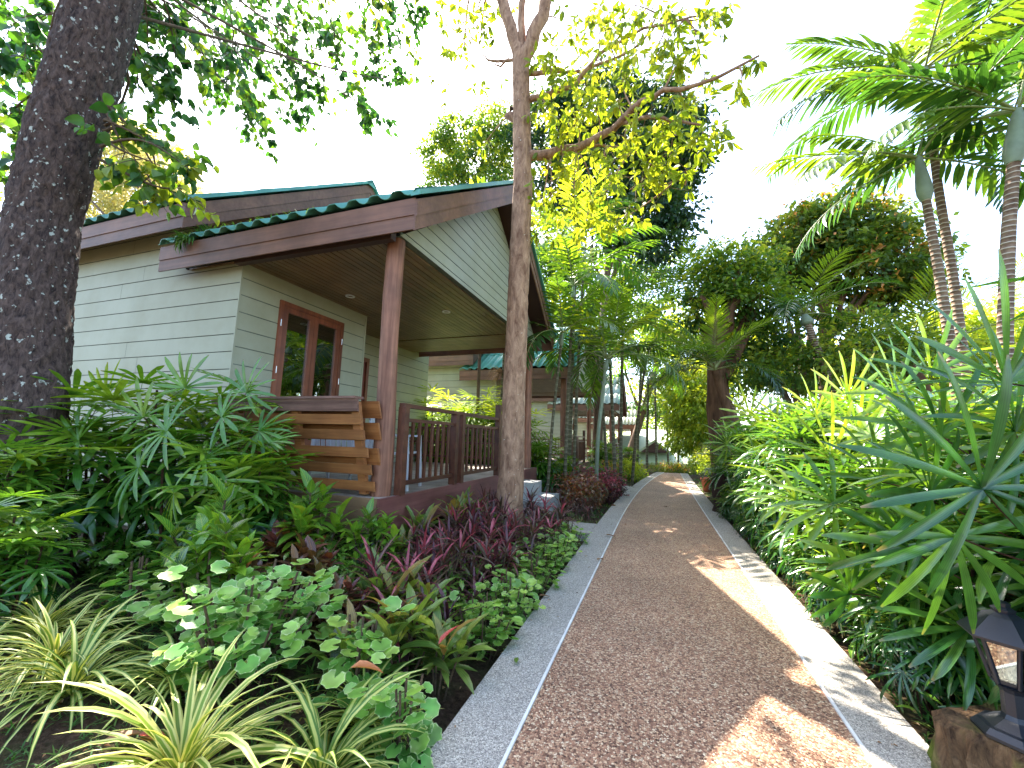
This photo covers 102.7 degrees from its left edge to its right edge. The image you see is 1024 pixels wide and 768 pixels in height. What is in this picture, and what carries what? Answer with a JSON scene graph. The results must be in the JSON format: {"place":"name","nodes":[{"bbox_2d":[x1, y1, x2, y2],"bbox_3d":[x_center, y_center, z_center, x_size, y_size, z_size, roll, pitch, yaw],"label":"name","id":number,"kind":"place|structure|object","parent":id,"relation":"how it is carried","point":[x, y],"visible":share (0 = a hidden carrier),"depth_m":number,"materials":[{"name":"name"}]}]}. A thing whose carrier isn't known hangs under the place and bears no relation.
{"place":"outdoors","nodes":[
{"label":"outdoors","id":0,"kind":"place"},
{"bbox_2d":[0,450,989,767],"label":"garden ground","id":1,"kind":"structure","parent":0,"point":[52,738],"depth_m":2.17,"materials":[{"name":"soil"}]},
{"bbox_2d":[0,424,86,592],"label":"fan palm","id":2,"kind":"object","parent":1,"relation":"on","point":[15,483],"visible":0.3,"depth_m":3.31,"materials":[{"name":"green plant"}]},
{"bbox_2d":[0,487,103,634],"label":"fan palm","id":3,"kind":"object","parent":1,"relation":"on","point":[15,538],"visible":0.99,"depth_m":2.65,"materials":[{"name":"green plant"}]},
{"bbox_2d":[0,572,137,664],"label":"spider plant","id":4,"kind":"object","parent":1,"relation":"on","point":[58,618],"visible":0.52,"depth_m":2.57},
{"bbox_2d":[0,591,158,709],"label":"spider plant","id":5,"kind":"object","parent":1,"relation":"on","point":[56,642],"visible":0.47,"depth_m":2.20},
{"bbox_2d":[0,590,191,767],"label":"spider plant","id":6,"kind":"object","parent":1,"relation":"on","point":[78,668],"visible":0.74,"depth_m":1.99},
{"bbox_2d":[0,365,234,583],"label":"fan palm","id":7,"kind":"object","parent":1,"relation":"on","point":[95,448],"visible":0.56,"depth_m":3.70,"materials":[{"name":"green plant"}]},
{"bbox_2d":[85,538,184,632],"bbox_3d":[-2.524,1.398,2.873,0.669,0.604,0.517,8,-10,-41],"label":"aralia shrub","id":8,"kind":"object","parent":1,"relation":"on","point":[141,574],"visible":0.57,"depth_m":2.78,"materials":[{"name":"green plant"}]},
{"bbox_2d":[86,110,219,217],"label":"pale tree","id":9,"kind":"object","parent":1,"relation":"on","point":[113,203],"visible":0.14,"depth_m":27.17,"materials":[{"name":"yellow plant"}]},
{"bbox_2d":[52,624,262,736],"bbox_3d":[-1.717,1.545,2.115,0.772,0.552,0.748,0,-8,9],"label":"spider plant","id":10,"kind":"object","parent":1,"relation":"on","point":[160,685],"visible":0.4,"depth_m":2.01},
{"bbox_2d":[45,352,293,568],"bbox_3d":[-3.493,0.684,3.599,2.784,2.055,0.848,2,-8,-1],"label":"fan palm","id":11,"kind":"object","parent":1,"relation":"on","point":[165,427],"visible":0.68,"depth_m":3.68,"materials":[{"name":"green plant"}]},
{"bbox_2d":[30,628,338,767],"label":"spider plant","id":12,"kind":"object","parent":1,"relation":"on","point":[185,742],"visible":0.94,"depth_m":1.64,"materials":[{"name":"plant"}]},
{"bbox_2d":[83,367,304,561],"bbox_3d":[-3.143,0.859,4.306,1.979,2.016,1.484,6,-9,-29],"label":"fan palm","id":13,"kind":"object","parent":1,"relation":"on","point":[157,462],"visible":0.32,"depth_m":4.03,"materials":[{"name":"green plant"}]},
{"bbox_2d":[137,470,266,604],"bbox_3d":[-2.166,1.194,3.065,0.832,1.088,0.858,-1,-8,19],"label":"croton","id":14,"kind":"object","parent":1,"relation":"on","point":[223,503],"visible":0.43,"depth_m":2.98,"materials":[{"name":"green plant"}]},
{"bbox_2d":[128,541,278,644],"bbox_3d":[-1.935,1.364,2.605,0.802,0.630,0.729,7,-9,-36],"label":"aralia shrub","id":15,"kind":"object","parent":1,"relation":"on","point":[215,584],"visible":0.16,"depth_m":2.50,"materials":[{"name":"green plant"}]},
{"bbox_2d":[133,501,273,627],"bbox_3d":[-1.967,1.225,2.701,0.706,0.923,0.728,5,-8,-22],"label":"croton","id":16,"kind":"object","parent":1,"relation":"on","point":[203,540],"visible":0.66,"depth_m":2.64,"materials":[{"name":"green plant"}]},
{"bbox_2d":[0,0,444,592],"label":"bodhi tree","id":17,"kind":"object","parent":1,"relation":"on","point":[82,66],"visible":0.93,"depth_m":4.13,"materials":[{"name":"green plant"}]},
{"bbox_2d":[131,418,318,588],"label":"fan palm","id":18,"kind":"object","parent":1,"relation":"on","point":[267,465],"visible":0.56,"depth_m":3.62,"materials":[{"name":"green plant"}]},
{"bbox_2d":[126,558,347,702],"bbox_3d":[-1.559,1.331,2.328,1.134,0.703,0.950,-1,-8,19],"label":"aralia shrub","id":19,"kind":"object","parent":1,"relation":"on","point":[262,619],"visible":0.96,"depth_m":2.20,"materials":[{"name":"green plant"}]},
{"bbox_2d":[246,520,326,567],"bbox_3d":[-1.936,1.435,3.469,0.520,0.719,0.757,-2,-9,26],"label":"croton","id":20,"kind":"object","parent":1,"relation":"on","point":[272,537],"visible":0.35,"depth_m":3.35,"materials":[{"name":"red plant"}]},
{"bbox_2d":[263,468,354,552],"bbox_3d":[-1.779,1.295,3.680,0.843,1.069,0.817,7,-10,-37],"label":"croton","id":21,"kind":"object","parent":1,"relation":"on","point":[302,514],"visible":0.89,"depth_m":3.64,"materials":[{"name":"green plant"}]},
{"bbox_2d":[275,531,345,616],"bbox_3d":[-1.512,1.430,3.084,0.468,0.647,0.681,3,-8,-11],"label":"croton","id":22,"kind":"object","parent":1,"relation":"on","point":[307,547],"visible":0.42,"depth_m":3.06,"materials":[{"name":"red plant"}]},
{"bbox_2d":[68,179,558,562],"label":"cottage","id":23,"kind":"structure","parent":1,"relation":"on","point":[366,290],"depth_m":6.00,"materials":[{"name":"paint"}]},
{"bbox_2d":[211,396,381,494],"bbox_3d":[-2.439,0.712,4.860,2.250,1.048,0.823,-1,-8,19],"label":"wooden railing","id":24,"kind":"object","parent":23,"relation":"on","point":[331,417],"visible":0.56,"depth_m":4.43,"materials":[{"name":"wood"}]},
{"bbox_2d":[266,299,344,445],"bbox_3d":[-3.259,-0.046,6.503,0.143,2.240,1.300,-1,-8,19],"label":"window","id":25,"kind":"structure","parent":23,"relation":"in","point":[309,344],"depth_m":6.46,"materials":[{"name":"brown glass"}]},
{"bbox_2d":[203,668,443,767],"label":"spider plant","id":26,"kind":"object","parent":1,"relation":"on","point":[351,743],"visible":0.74,"depth_m":1.73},
{"bbox_2d":[286,598,384,710],"bbox_3d":[-0.945,1.496,2.274,0.477,0.491,0.507,1,-8,3],"label":"ti plant","id":27,"kind":"object","parent":1,"relation":"on","point":[321,655],"visible":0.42,"depth_m":2.24,"materials":[{"name":"green plant"}]},
{"bbox_2d":[304,572,374,640],"bbox_3d":[-1.161,1.498,2.683,0.530,0.503,0.364,7,-9,-34],"label":"croton","id":28,"kind":"object","parent":1,"relation":"on","point":[346,584],"visible":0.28,"depth_m":2.72,"materials":[{"name":"red plant"}]},
{"bbox_2d":[280,656,433,767],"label":"spider plant","id":29,"kind":"object","parent":1,"relation":"on","point":[354,720],"visible":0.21,"depth_m":1.95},
{"bbox_2d":[312,596,416,707],"bbox_3d":[-0.771,1.463,2.170,0.492,0.575,0.637,3,-8,-12],"label":"aralia shrub","id":30,"kind":"object","parent":1,"relation":"on","point":[337,670],"visible":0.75,"depth_m":2.12,"materials":[{"name":"green plant"}]},
{"bbox_2d":[337,497,406,575],"bbox_3d":[-1.277,1.460,3.798,0.613,0.777,0.594,-3,-9,29],"label":"croton","id":31,"kind":"object","parent":1,"relation":"on","point":[371,523],"visible":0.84,"depth_m":3.79,"materials":[{"name":"green plant"}]},
{"bbox_2d":[341,531,436,620],"bbox_3d":[-0.883,1.432,2.901,0.709,0.806,0.821,6,-9,-28],"label":"cordyline","id":32,"kind":"object","parent":1,"relation":"on","point":[372,569],"visible":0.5,"depth_m":2.85,"materials":[{"name":"purple plant"}]},
{"bbox_2d":[343,646,441,767],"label":"aralia shrub","id":33,"kind":"object","parent":1,"relation":"on","point":[385,701],"visible":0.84,"depth_m":1.81,"materials":[{"name":"green plant"}]},
{"bbox_2d":[343,548,446,628],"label":"ti plant","id":34,"kind":"object","parent":1,"relation":"on","point":[414,568],"visible":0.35,"depth_m":2.79,"materials":[{"name":"green plant"}]},
{"bbox_2d":[344,582,457,682],"bbox_3d":[-0.623,1.477,2.352,0.642,0.622,0.604,2,-8,-3],"label":"ti plant","id":35,"kind":"object","parent":1,"relation":"on","point":[398,624],"visible":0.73,"depth_m":2.33,"materials":[{"name":"green plant"}]},
{"bbox_2d":[360,565,485,685],"bbox_3d":[-0.590,1.529,2.662,0.822,0.650,0.810,5,-8,-24],"label":"cordyline","id":36,"kind":"object","parent":1,"relation":"on","point":[446,612],"visible":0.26,"depth_m":2.57,"materials":[{"name":"green plant"}]},
{"bbox_2d":[394,511,496,598],"bbox_3d":[-0.611,1.500,3.463,0.750,0.852,0.868,7,-10,-38],"label":"cordyline","id":37,"kind":"object","parent":1,"relation":"on","point":[460,547],"visible":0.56,"depth_m":3.46,"materials":[{"name":"purple plant"}]},
{"bbox_2d":[400,597,496,702],"bbox_3d":[-0.388,1.551,2.344,0.508,0.523,0.541,9,-11,-44],"label":"ti plant","id":38,"kind":"object","parent":1,"relation":"on","point":[457,640],"visible":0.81,"depth_m":2.33,"materials":[{"name":"green plant"}]},
{"bbox_2d":[428,385,501,463],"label":"bush","id":39,"kind":"object","parent":1,"relation":"on","point":[467,410],"visible":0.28,"depth_m":11.05,"materials":[{"name":"yellow plant"}]},
{"bbox_2d":[409,94,539,209],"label":"bushy tree","id":40,"kind":"object","parent":1,"relation":"on","point":[445,172],"visible":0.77,"depth_m":22.26,"materials":[{"name":"green plant"}]},
{"bbox_2d":[0,478,949,767],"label":"ground cover","id":41,"kind":"object","parent":1,"relation":"on","point":[140,644],"visible":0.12,"depth_m":2.28,"materials":[{"name":"green plant"}]},
{"bbox_2d":[451,500,508,577],"bbox_3d":[-0.275,1.623,4.242,0.741,0.842,0.858,-4,-9,37],"label":"cordyline","id":42,"kind":"object","parent":1,"relation":"on","point":[489,528],"visible":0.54,"depth_m":4.25,"materials":[{"name":"purple plant"}]},
{"bbox_2d":[442,582,522,660],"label":"aralia shrub","id":43,"kind":"object","parent":1,"relation":"on","point":[477,630],"visible":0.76,"depth_m":2.76,"materials":[{"name":"green plant"}]},
{"bbox_2d":[467,521,534,597],"bbox_3d":[-0.171,1.615,3.706,0.787,0.772,0.680,9,-10,-43],"label":"cordyline","id":44,"kind":"object","parent":1,"relation":"on","point":[505,551],"visible":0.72,"depth_m":3.66,"materials":[{"name":"purple plant"}]},
{"bbox_2d":[473,564,545,633],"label":"aralia shrub","id":45,"kind":"object","parent":1,"relation":"on","point":[519,594],"visible":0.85,"depth_m":3.22,"materials":[{"name":"green plant"}]},
{"bbox_2d":[426,326,601,479],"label":"cottage","id":46,"kind":"structure","parent":1,"relation":"on","point":[455,374],"depth_m":14.57,"materials":[{"name":"wood"}]},
{"bbox_2d":[62,502,1000,709],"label":"undergrowth","id":47,"kind":"object","parent":1,"relation":"on","point":[106,551],"visible":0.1,"depth_m":3.50,"materials":[{"name":"green plant"}]},
{"bbox_2d":[505,548,566,599],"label":"aralia shrub","id":48,"kind":"object","parent":1,"relation":"on","point":[542,580],"visible":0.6,"depth_m":3.78,"materials":[{"name":"green plant"}]},
{"bbox_2d":[420,472,662,767],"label":"kerb","id":49,"kind":"structure","parent":1,"relation":"on","point":[490,713],"depth_m":2.37,"materials":[{"name":"concrete"}]},
{"bbox_2d":[321,0,767,541],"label":"rain tree","id":50,"kind":"object","parent":1,"relation":"on","point":[523,43],"visible":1,"depth_m":5.76,"materials":[{"name":"yellow plant"}]},
{"bbox_2d":[531,436,572,492],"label":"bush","id":51,"kind":"object","parent":1,"relation":"on","point":[542,474],"visible":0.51,"depth_m":10.12,"materials":[{"name":"green plant"}]},
{"bbox_2d":[531,202,598,408],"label":"pale trunk tree","id":52,"kind":"object","parent":1,"relation":"on","point":[545,271],"visible":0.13,"depth_m":12.06,"materials":[{"name":"green plant"}]},
{"bbox_2d":[526,274,629,492],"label":"slender palm","id":53,"kind":"object","parent":1,"relation":"on","point":[575,321],"visible":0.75,"depth_m":9.17,"materials":[{"name":"green plant"}]},
{"bbox_2d":[531,374,627,464],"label":"cottage","id":54,"kind":"structure","parent":1,"relation":"on","point":[539,404],"depth_m":24.43,"materials":[{"name":"wood"}]},
{"bbox_2d":[546,464,615,511],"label":"bush","id":55,"kind":"object","parent":1,"relation":"on","point":[574,487],"visible":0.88,"depth_m":8.70,"materials":[{"name":"red plant"}]},
{"bbox_2d":[531,154,645,466],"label":"feather palm","id":56,"kind":"object","parent":1,"relation":"on","point":[625,201],"visible":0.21,"depth_m":13.12,"materials":[{"name":"green plant"}]},
{"bbox_2d":[533,234,661,484],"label":"slender palm","id":57,"kind":"object","parent":1,"relation":"on","point":[579,268],"visible":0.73,"depth_m":9.97,"materials":[{"name":"green plant"}]},
{"bbox_2d":[531,162,666,474],"bbox_3d":[2.038,-1.151,10.815,4.013,8.359,3.826,-1,-8,19],"label":"slender palm","id":58,"kind":"object","parent":1,"relation":"on","point":[598,240],"visible":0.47,"depth_m":10.90,"materials":[{"name":"green plant"}]},
{"bbox_2d":[545,272,658,491],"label":"slender palm","id":59,"kind":"object","parent":1,"relation":"on","point":[602,301],"visible":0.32,"depth_m":11.72,"materials":[{"name":"green plant"}]},
{"bbox_2d":[578,463,633,505],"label":"bush","id":60,"kind":"object","parent":1,"relation":"on","point":[611,481],"visible":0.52,"depth_m":10.05,"materials":[{"name":"red plant"}]},
{"bbox_2d":[533,284,686,482],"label":"slender palm","id":61,"kind":"object","parent":1,"relation":"on","point":[596,332],"visible":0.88,"depth_m":9.91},
{"bbox_2d":[536,226,687,349],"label":"tree","id":62,"kind":"object","parent":1,"relation":"on","point":[653,281],"visible":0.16,"depth_m":25.06,"materials":[{"name":"green plant"}]},
{"bbox_2d":[498,42,729,459],"bbox_3d":[4.093,-5.380,18.223,10.300,19.438,6.065,-1,-8,19],"label":"dark tree","id":63,"kind":"object","parent":1,"relation":"on","point":[675,216],"visible":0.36,"depth_m":17.17,"materials":[{"name":"green plant"}]},
{"bbox_2d":[556,284,688,497],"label":"slender palm","id":64,"kind":"object","parent":1,"relation":"on","point":[620,305],"visible":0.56,"depth_m":10.54,"materials":[{"name":"green plant"}]},
{"bbox_2d":[554,263,698,492],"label":"slender palm","id":65,"kind":"object","parent":1,"relation":"on","point":[621,393],"visible":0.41,"depth_m":11.91,"materials":[{"name":"green plant"}]},
{"bbox_2d":[583,311,692,485],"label":"slender palm","id":66,"kind":"object","parent":1,"relation":"on","point":[637,422],"visible":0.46,"depth_m":14.33,"materials":[{"name":"green plant"}]},
{"bbox_2d":[615,429,698,474],"bbox_3d":[12.791,6.869,39.339,10.200,5.000,10.200,-1,-8,19],"label":"villa","id":67,"kind":"object","parent":1,"relation":"on","point":[662,455],"visible":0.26,"depth_m":35.27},
{"bbox_2d":[597,294,726,458],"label":"tree","id":68,"kind":"object","parent":1,"relation":"on","point":[642,408],"visible":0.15,"depth_m":32.05,"materials":[{"name":"green plant"}]},
{"bbox_2d":[622,230,752,431],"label":"feather palm","id":69,"kind":"object","parent":1,"relation":"on","point":[669,271],"visible":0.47,"depth_m":13.15,"materials":[{"name":"green plant"}]},
{"bbox_2d":[503,472,872,767],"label":"footpath","id":70,"kind":"structure","parent":1,"relation":"on","point":[635,677],"depth_m":2.42,"materials":[{"name":"gravel"}]},
{"bbox_2d":[498,472,663,767],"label":"paving joint","id":71,"kind":"object","parent":70,"relation":"on","point":[513,740],"visible":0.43,"depth_m":2.38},
{"bbox_2d":[680,473,878,767],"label":"paving joint","id":72,"kind":"object","parent":70,"relation":"on","point":[860,744],"visible":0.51,"depth_m":2.43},
{"bbox_2d":[651,355,750,474],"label":"yellow tree","id":73,"kind":"object","parent":1,"relation":"on","point":[686,417],"visible":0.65,"depth_m":18.63,"materials":[{"name":"green plant"}]},
{"bbox_2d":[643,294,791,442],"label":"feather palm","id":74,"kind":"object","parent":1,"relation":"on","point":[709,357],"visible":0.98,"depth_m":10.19,"materials":[{"name":"green plant"}]},
{"bbox_2d":[659,232,824,465],"bbox_3d":[6.412,-0.510,11.683,4.088,7.992,2.876,-1,-8,19],"label":"green tree","id":75,"kind":"object","parent":1,"relation":"on","point":[758,268],"visible":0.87,"depth_m":11.55,"materials":[{"name":"green plant"}]},
{"bbox_2d":[704,396,816,519],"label":"fan palm","id":76,"kind":"object","parent":1,"relation":"on","point":[724,472],"visible":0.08,"depth_m":7.49,"materials":[{"name":"green plant"}]},
{"bbox_2d":[723,296,823,403],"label":"leafy tree","id":77,"kind":"object","parent":1,"relation":"on","point":[760,351],"visible":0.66,"depth_m":11.31,"materials":[{"name":"green plant"}]},
{"bbox_2d":[729,385,855,537],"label":"fan palm","id":78,"kind":"object","parent":1,"relation":"on","point":[801,404],"visible":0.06,"depth_m":5.62,"materials":[{"name":"green plant"}]},
{"bbox_2d":[684,310,926,408],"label":"tree","id":79,"kind":"object","parent":1,"relation":"on","point":[796,391],"visible":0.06,"depth_m":25.62,"materials":[{"name":"green plant"}]},
{"bbox_2d":[681,473,930,767],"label":"kerb","id":80,"kind":"structure","parent":1,"relation":"on","point":[870,718],"depth_m":2.48,"materials":[{"name":"concrete"}]},
{"bbox_2d":[727,391,893,559],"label":"fan palm","id":81,"kind":"object","parent":1,"relation":"on","point":[796,434],"visible":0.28,"depth_m":4.67,"materials":[{"name":"green plant"}]},
{"bbox_2d":[747,422,881,601],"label":"fan palm","id":82,"kind":"object","parent":1,"relation":"on","point":[808,472],"visible":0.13,"depth_m":3.81,"materials":[{"name":"green plant"}]},
{"bbox_2d":[723,245,907,427],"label":"feather palm","id":83,"kind":"object","parent":1,"relation":"on","point":[807,321],"visible":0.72,"depth_m":10.51,"materials":[{"name":"green plant"}]},
{"bbox_2d":[795,539,862,639],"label":"fan palm","id":84,"kind":"object","parent":1,"relation":"on","point":[820,588],"visible":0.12,"depth_m":3.11,"materials":[{"name":"green plant"}]},
{"bbox_2d":[704,309,996,528],"bbox_3d":[3.394,0.945,5.276,1.316,2.451,5.261,0,-8,9],"label":"fan palm","id":85,"kind":"object","parent":1,"relation":"on","point":[854,393],"visible":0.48,"depth_m":3.94,"materials":[{"name":"green plant"}]},
{"bbox_2d":[742,376,962,652],"bbox_3d":[2.461,0.859,2.968,1.236,1.987,1.509,-1,-8,19],"label":"fan palm","id":86,"kind":"object","parent":1,"relation":"on","point":[848,582],"visible":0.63,"depth_m":2.85,"materials":[{"name":"green plant"}]},
{"bbox_2d":[780,294,946,410],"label":"leafy tree","id":87,"kind":"object","parent":1,"relation":"on","point":[850,341],"visible":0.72,"depth_m":10.55,"materials":[{"name":"green plant"}]},
{"bbox_2d":[738,175,998,400],"bbox_3d":[11.020,-1.521,13.411,6.430,10.553,4.139,-1,-8,19],"label":"russet tree","id":88,"kind":"object","parent":1,"relation":"on","point":[865,233],"visible":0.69,"depth_m":12.92,"materials":[{"name":"green plant"}]},
{"bbox_2d":[833,574,904,684],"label":"fan palm","id":89,"kind":"object","parent":1,"relation":"on","point":[861,625],"visible":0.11,"depth_m":2.62,"materials":[{"name":"green plant"}]},
{"bbox_2d":[744,0,1023,407],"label":"ringed palm","id":90,"kind":"object","parent":1,"relation":"on","point":[978,54],"visible":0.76,"depth_m":5.60,"materials":[{"name":"green plant"}]},
{"bbox_2d":[748,26,1023,407],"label":"ringed palm","id":91,"kind":"object","parent":1,"relation":"on","point":[924,190],"visible":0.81,"depth_m":5.17,"materials":[{"name":"green plant"}]},
{"bbox_2d":[763,403,1022,684],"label":"fan palm","id":92,"kind":"object","parent":1,"relation":"on","point":[857,499],"visible":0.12,"depth_m":3.08,"materials":[{"name":"green plant"}]},
{"bbox_2d":[780,240,1023,409],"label":"coconut palm","id":93,"kind":"object","parent":1,"relation":"on","point":[920,375],"visible":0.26,"depth_m":10.61,"materials":[{"name":"green plant"}]},
{"bbox_2d":[812,60,1023,401],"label":"ringed palm","id":94,"kind":"object","parent":1,"relation":"on","point":[929,95],"visible":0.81,"depth_m":4.65,"materials":[{"name":"green plant"}]},
{"bbox_2d":[816,462,1023,701],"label":"fan palm","id":95,"kind":"object","parent":1,"relation":"on","point":[961,660],"visible":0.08,"depth_m":2.42,"materials":[{"name":"green plant"}]},
{"bbox_2d":[821,249,1023,710],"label":"fan palm","id":96,"kind":"object","parent":1,"relation":"on","point":[901,533],"visible":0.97,"depth_m":1.67,"materials":[{"name":"green plant"}]},
{"bbox_2d":[826,375,1023,517],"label":"fan palm","id":97,"kind":"object","parent":1,"relation":"on","point":[931,395],"visible":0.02,"depth_m":3.57,"materials":[{"name":"green plant"}]},
{"bbox_2d":[829,376,1023,704],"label":"fan palm","id":98,"kind":"object","parent":1,"relation":"on","point":[1003,583],"visible":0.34,"depth_m":1.97,"materials":[{"name":"green plant"}]},
{"bbox_2d":[854,559,1023,719],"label":"fan palm","id":99,"kind":"object","parent":1,"relation":"on","point":[949,683],"visible":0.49,"depth_m":2.13,"materials":[{"name":"green plant"}]},
{"bbox_2d":[855,377,1023,599],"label":"fan palm","id":100,"kind":"object","parent":1,"relation":"on","point":[978,400],"visible":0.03,"depth_m":2.75,"materials":[{"name":"green plant"}]},
{"bbox_2d":[859,0,1023,214],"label":"feathery palm","id":101,"kind":"object","parent":1,"relation":"on","point":[934,55],"visible":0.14,"depth_m":7.43,"materials":[{"name":"green plant"}]},
{"bbox_2d":[868,286,1023,403],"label":"golden tree","id":102,"kind":"object","parent":1,"relation":"on","point":[979,337],"visible":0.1,"depth_m":12.75,"materials":[{"name":"yellow plant"}]},
{"bbox_2d":[887,0,1023,115],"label":"feathery palm","id":103,"kind":"object","parent":1,"relation":"on","point":[985,4],"visible":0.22,"depth_m":7.32,"materials":[{"name":"green plant"}]},
{"bbox_2d":[927,703,1023,767],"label":"tree stump","id":104,"kind":"object","parent":1,"relation":"on","point":[960,739],"visible":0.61,"depth_m":1.68,"materials":[{"name":"brown wood"}]},
{"bbox_2d":[956,600,1023,753],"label":"garden lantern","id":105,"kind":"object","parent":104,"relation":"on","point":[998,637],"visible":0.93,"depth_m":1.63,"materials":[{"name":"black paint"}]},
{"bbox_2d":[0,0,1023,445],"label":"sky","id":106,"kind":"structure","parent":0,"point":[342,154],"materials":[{"name":"white"}]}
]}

